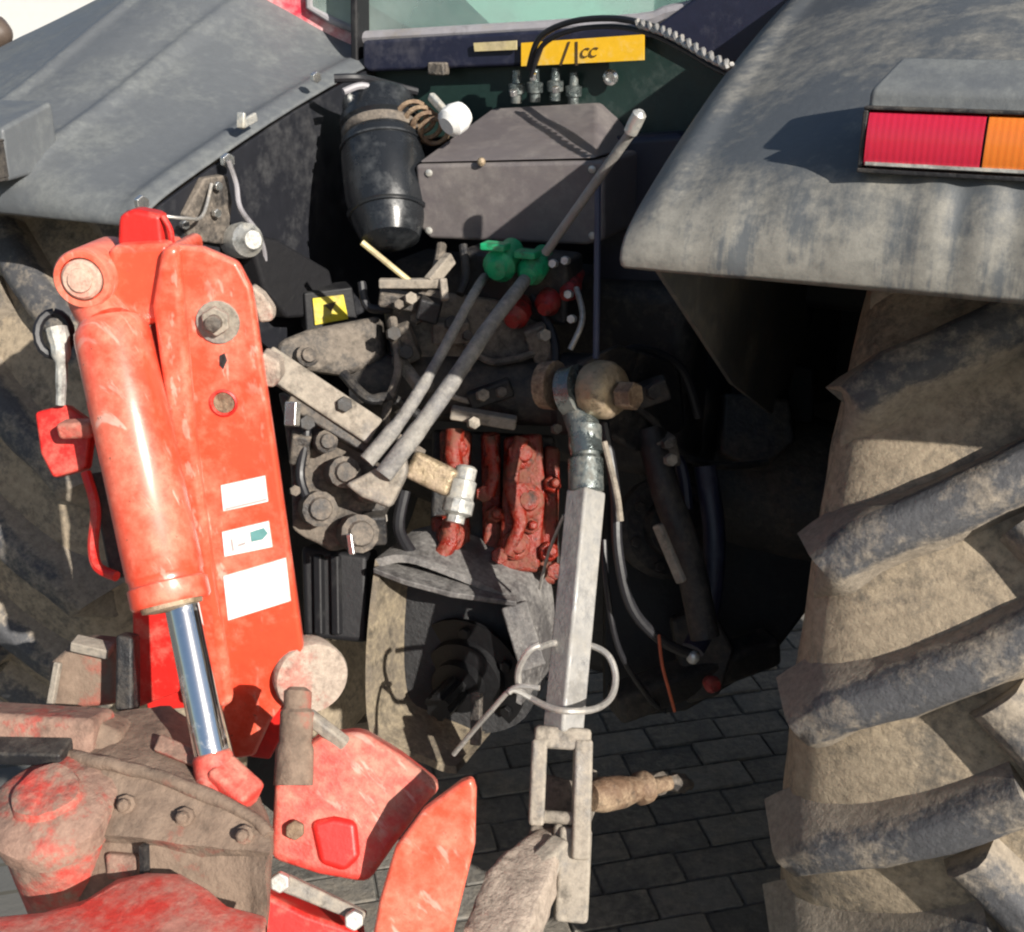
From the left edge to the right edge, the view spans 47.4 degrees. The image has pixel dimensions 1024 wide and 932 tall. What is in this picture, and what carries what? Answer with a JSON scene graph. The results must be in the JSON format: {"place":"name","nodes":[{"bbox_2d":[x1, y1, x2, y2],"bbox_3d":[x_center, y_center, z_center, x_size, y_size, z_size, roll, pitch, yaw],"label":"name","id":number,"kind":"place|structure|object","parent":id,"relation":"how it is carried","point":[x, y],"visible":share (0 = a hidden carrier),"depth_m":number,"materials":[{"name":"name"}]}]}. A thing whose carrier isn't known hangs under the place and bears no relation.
{"place":"outdoors","nodes":[
{"label":"outdoors","id":0,"kind":"place"},
{"bbox_2d":[0,0,686,40],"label":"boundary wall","id":1,"kind":"structure","parent":0,"point":[22,17],"depth_m":11.38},
{"bbox_2d":[0,616,802,931],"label":"paved ground","id":2,"kind":"structure","parent":0,"point":[700,856],"depth_m":2.31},
{"bbox_2d":[0,0,1023,931],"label":"tractor","id":3,"kind":"object","parent":2,"relation":"on","point":[738,394],"visible":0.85,"depth_m":1.51,"materials":[{"name":"painted metal"},{"name":"rubber"},{"name":"glass"}]},
{"bbox_2d":[0,207,476,931],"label":"mounted mower","id":4,"kind":"object","parent":3,"relation":"attached to","point":[130,817],"visible":1,"depth_m":1.14,"materials":[{"name":"metal"}]},
{"bbox_2d":[360,273,488,465],"bbox_3d":[-0.089,-0.127,1.463,0.055,0.185,0.294,12,25,27],"label":"metal control lever","id":5,"kind":"object","parent":3,"relation":"attached to","point":[378,447],"visible":0.99,"depth_m":1.41,"materials":[{"name":"silver metal"}]},
{"bbox_2d":[452,640,618,755],"bbox_3d":[0.029,0.251,1.297,0.172,0.161,0.118,10,24,23],"label":"wire ring","id":6,"kind":"object","parent":3,"relation":"attached to","point":[518,687],"visible":0.94,"depth_m":1.25,"materials":[{"name":"silver metal"}]},
{"bbox_2d":[526,15,734,77],"bbox_3d":[0.144,-0.519,1.458,0.042,0.084,0.431,-12,25,-28],"label":"electric cable","id":7,"kind":"object","parent":3,"relation":"attached to","point":[701,55],"visible":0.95,"depth_m":1.45,"materials":[{"name":"rubber"}]},
{"bbox_2d":[376,274,530,480],"bbox_3d":[-0.046,-0.121,1.454,0.067,0.205,0.331,14,26,31],"label":"lever","id":8,"kind":"object","parent":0,"point":[398,455],"visible":0.95,"depth_m":1.40,"materials":[{"name":"silver metal"}]}
]}

